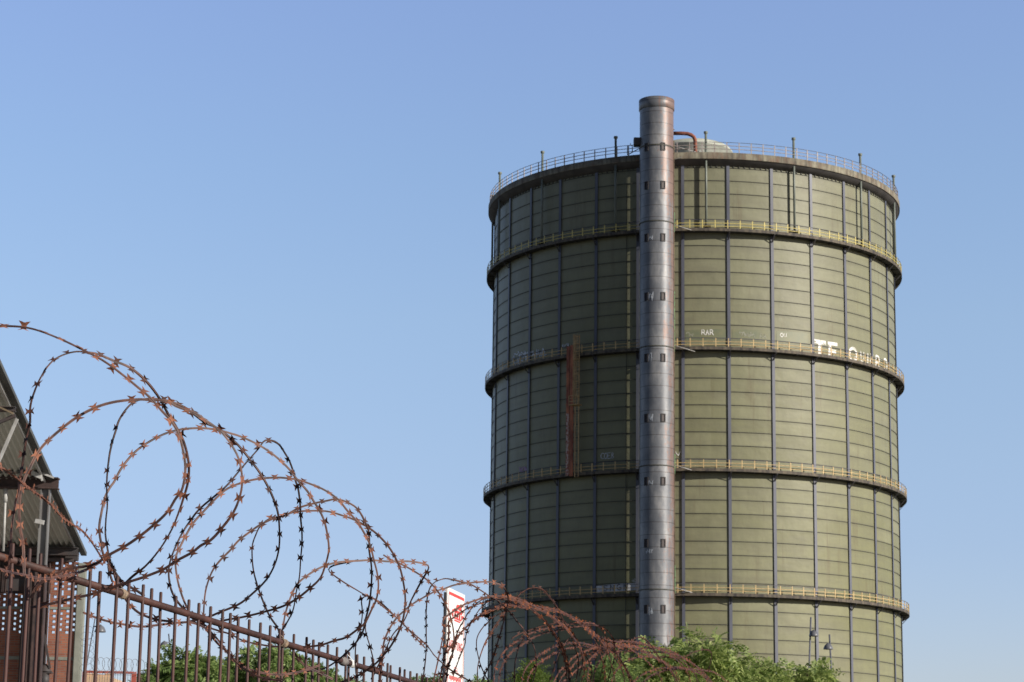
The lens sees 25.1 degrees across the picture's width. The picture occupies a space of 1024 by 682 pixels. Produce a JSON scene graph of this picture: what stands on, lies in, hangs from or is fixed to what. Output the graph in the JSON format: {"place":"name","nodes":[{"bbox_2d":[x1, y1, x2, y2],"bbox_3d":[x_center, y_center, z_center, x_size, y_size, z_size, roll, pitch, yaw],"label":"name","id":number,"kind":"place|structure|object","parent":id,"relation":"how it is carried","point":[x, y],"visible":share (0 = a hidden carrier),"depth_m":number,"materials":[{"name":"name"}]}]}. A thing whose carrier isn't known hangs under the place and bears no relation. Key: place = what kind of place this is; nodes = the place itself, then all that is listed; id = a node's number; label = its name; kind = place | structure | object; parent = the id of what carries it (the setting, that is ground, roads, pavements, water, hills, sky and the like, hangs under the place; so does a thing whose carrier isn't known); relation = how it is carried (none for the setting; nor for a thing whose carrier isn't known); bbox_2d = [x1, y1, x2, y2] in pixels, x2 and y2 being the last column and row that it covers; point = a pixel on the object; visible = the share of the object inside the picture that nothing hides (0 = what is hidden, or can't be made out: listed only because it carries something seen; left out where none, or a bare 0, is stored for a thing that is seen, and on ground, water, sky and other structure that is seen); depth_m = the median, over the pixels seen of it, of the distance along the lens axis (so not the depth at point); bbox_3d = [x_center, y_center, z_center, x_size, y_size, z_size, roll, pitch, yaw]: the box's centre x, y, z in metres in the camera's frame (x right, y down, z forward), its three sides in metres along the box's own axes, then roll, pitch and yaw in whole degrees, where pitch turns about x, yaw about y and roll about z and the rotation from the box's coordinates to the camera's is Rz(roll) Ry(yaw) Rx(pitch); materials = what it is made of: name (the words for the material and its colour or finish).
{"place":"outdoors","nodes":[
{"label":"outdoors","id":0,"kind":"place"},
{"bbox_2d":[0,0,1023,681],"label":"sky","id":1,"kind":"structure","parent":0,"point":[274,213],"materials":[{"name":"blue"}]},
{"label":"concrete yard","id":2,"kind":"structure","parent":0,"visible":0},
{"bbox_2d":[0,360,86,681],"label":"industrial hall","id":3,"kind":"structure","parent":2,"relation":"on","point":[51,536],"depth_m":63.87,"materials":[{"name":"metal"}]},
{"bbox_2d":[86,673,121,681],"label":"garden wall","id":4,"kind":"structure","parent":2,"relation":"on","point":[102,678],"depth_m":57.48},
{"bbox_2d":[82,670,136,681],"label":"fence","id":5,"kind":"object","parent":2,"relation":"on","point":[133,677],"visible":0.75,"depth_m":49.55,"materials":[{"name":"brick"}]},
{"bbox_2d":[80,626,144,673],"bbox_3d":[-8.613,6.639,49.574,1.412,1.030,0.330,1,-12,0],"label":"thin wire coil","id":6,"kind":"object","parent":5,"relation":"attached to","point":[108,660],"visible":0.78,"depth_m":49.52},
{"bbox_2d":[128,672,163,681],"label":"leafy tree","id":7,"kind":"object","parent":2,"relation":"on","point":[142,678],"visible":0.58,"depth_m":52.98,"materials":[{"name":"green plant"}]},
{"bbox_2d":[160,634,170,651],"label":"street lamp","id":8,"kind":"object","parent":2,"relation":"on","point":[164,643],"visible":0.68,"depth_m":109.00,"materials":[{"name":"metal"}]},
{"bbox_2d":[136,639,234,681],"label":"leafy tree","id":9,"kind":"object","parent":2,"relation":"on","point":[165,671],"visible":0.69,"depth_m":54.15,"materials":[{"name":"green plant"}]},
{"bbox_2d":[216,640,303,681],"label":"leafy tree","id":10,"kind":"object","parent":2,"relation":"on","point":[287,661],"visible":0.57,"depth_m":55.30,"materials":[{"name":"green plant"}]},
{"bbox_2d":[285,654,366,681],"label":"leafy tree","id":11,"kind":"object","parent":2,"relation":"on","point":[330,674],"visible":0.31,"depth_m":55.89,"materials":[{"name":"green plant"}]},
{"label":"ground","id":12,"kind":"structure","parent":0,"visible":0},
{"bbox_2d":[87,619,105,662],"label":"street lamp","id":13,"kind":"object","parent":12,"relation":"on","point":[102,629],"visible":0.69,"depth_m":117.14,"materials":[{"name":"metal"}]},
{"bbox_2d":[411,672,441,681],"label":"leafy tree","id":14,"kind":"object","parent":12,"relation":"on","point":[419,677],"visible":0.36,"depth_m":69.69,"materials":[{"name":"green plant"}]},
{"bbox_2d":[442,588,464,681],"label":"sign pylon","id":15,"kind":"object","parent":12,"relation":"on","point":[454,598],"visible":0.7,"depth_m":40.45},
{"bbox_2d":[465,674,491,681],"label":"leafy tree","id":16,"kind":"object","parent":12,"relation":"on","point":[475,677],"visible":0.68,"depth_m":69.90,"materials":[{"name":"green plant"}]},
{"bbox_2d":[501,658,555,681],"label":"young tree","id":17,"kind":"object","parent":12,"relation":"on","point":[540,675],"visible":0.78,"depth_m":43.90,"materials":[{"name":"green plant"}]},
{"bbox_2d":[571,653,646,681],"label":"young tree","id":18,"kind":"object","parent":12,"relation":"on","point":[618,676],"visible":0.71,"depth_m":48.82,"materials":[{"name":"green plant"}]},
{"bbox_2d":[633,96,675,665],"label":"stair tower","id":19,"kind":"structure","parent":12,"relation":"on","point":[654,141],"depth_m":248.31,"materials":[{"name":"grey metal"}]},
{"bbox_2d":[644,181,647,189],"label":"window","id":20,"kind":"structure","parent":19,"relation":"in","point":[646,182],"depth_m":252.63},
{"bbox_2d":[644,233,647,241],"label":"window","id":21,"kind":"structure","parent":19,"relation":"in","point":[645,235],"depth_m":251.40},
{"bbox_2d":[644,292,647,300],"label":"window","id":22,"kind":"structure","parent":19,"relation":"in","point":[645,294],"depth_m":250.06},
{"bbox_2d":[644,354,647,361],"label":"window","id":23,"kind":"structure","parent":19,"relation":"in","point":[645,355],"depth_m":248.63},
{"bbox_2d":[644,414,647,421],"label":"window","id":24,"kind":"structure","parent":19,"relation":"in","point":[645,415],"depth_m":247.26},
{"bbox_2d":[644,477,647,485],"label":"window","id":25,"kind":"structure","parent":19,"relation":"in","point":[645,478],"depth_m":245.82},
{"bbox_2d":[644,539,647,547],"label":"window","id":26,"kind":"structure","parent":19,"relation":"in","point":[645,540],"depth_m":244.44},
{"bbox_2d":[644,605,647,612],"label":"window","id":27,"kind":"structure","parent":19,"relation":"in","point":[645,606],"depth_m":243.02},
{"bbox_2d":[644,143,648,150],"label":"window","id":28,"kind":"structure","parent":19,"relation":"in","point":[646,148],"depth_m":253.50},
{"bbox_2d":[661,142,664,150],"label":"window","id":29,"kind":"structure","parent":19,"relation":"in","point":[662,146],"depth_m":253.13,"materials":[{"name":"grey metal"}]},
{"bbox_2d":[661,180,664,188],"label":"window","id":30,"kind":"structure","parent":19,"relation":"in","point":[662,182],"depth_m":252.26,"materials":[{"name":"grey metal"}]},
{"bbox_2d":[661,233,664,240],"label":"window","id":31,"kind":"structure","parent":19,"relation":"in","point":[662,234],"depth_m":251.04,"materials":[{"name":"grey metal"}]},
{"bbox_2d":[661,292,665,299],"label":"window","id":32,"kind":"structure","parent":19,"relation":"in","point":[662,293],"depth_m":249.69,"materials":[{"name":"grey metal"}]},
{"bbox_2d":[661,353,665,361],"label":"window","id":33,"kind":"structure","parent":19,"relation":"in","point":[663,356],"depth_m":248.26,"materials":[{"name":"grey metal"}]},
{"bbox_2d":[661,413,665,421],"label":"window","id":34,"kind":"structure","parent":19,"relation":"in","point":[663,416],"depth_m":246.90,"materials":[{"name":"grey metal"}]},
{"bbox_2d":[661,477,665,484],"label":"window","id":35,"kind":"structure","parent":19,"relation":"in","point":[663,479],"depth_m":245.52,"materials":[{"name":"grey metal"}]},
{"bbox_2d":[661,539,665,546],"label":"window","id":36,"kind":"structure","parent":19,"relation":"in","point":[663,541],"depth_m":244.15,"materials":[{"name":"grey metal"}]},
{"bbox_2d":[661,605,665,612],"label":"window","id":37,"kind":"structure","parent":19,"relation":"in","point":[663,607],"depth_m":242.66,"materials":[{"name":"grey metal"}]},
{"bbox_2d":[597,622,765,681],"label":"feathery tree","id":38,"kind":"object","parent":12,"relation":"on","point":[721,655],"visible":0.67,"depth_m":59.24,"materials":[{"name":"green plant"}]},
{"bbox_2d":[481,131,909,681],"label":"gasholder","id":39,"kind":"object","parent":12,"relation":"on","point":[790,499],"visible":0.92,"depth_m":255.51,"materials":[{"name":"metal"}]},
{"bbox_2d":[716,656,804,681],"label":"feathery tree","id":40,"kind":"object","parent":12,"relation":"on","point":[777,673],"visible":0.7,"depth_m":60.98,"materials":[{"name":"green plant"}]},
{"bbox_2d":[808,617,817,668],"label":"street lamp","id":41,"kind":"object","parent":12,"relation":"on","point":[813,633],"visible":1,"depth_m":119.26,"materials":[{"name":"grey metal"}]},
{"bbox_2d":[785,656,844,681],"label":"feathery tree","id":42,"kind":"object","parent":12,"relation":"on","point":[820,673],"visible":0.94,"depth_m":62.30,"materials":[{"name":"green plant"}]},
{"bbox_2d":[823,634,832,672],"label":"street lamp","id":43,"kind":"object","parent":12,"relation":"on","point":[828,646],"visible":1,"depth_m":119.11,"materials":[{"name":"grey metal"}]},
{"label":"pavement","id":44,"kind":"structure","parent":0,"visible":0},
{"bbox_2d":[0,543,442,681],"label":"iron fence","id":45,"kind":"object","parent":44,"relation":"on","point":[282,643],"visible":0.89,"depth_m":8.08,"materials":[{"name":"brown metal"}]},
{"bbox_2d":[0,320,536,681],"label":"razor wire","id":46,"kind":"object","parent":45,"relation":"attached to","point":[107,557],"visible":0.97,"depth_m":8.87,"materials":[{"name":"brown metal"}]},
{"bbox_2d":[432,585,728,681],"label":"razor wire","id":47,"kind":"object","parent":45,"relation":"attached to","point":[608,647],"visible":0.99,"depth_m":13.97,"materials":[{"name":"brown metal"}]}
]}

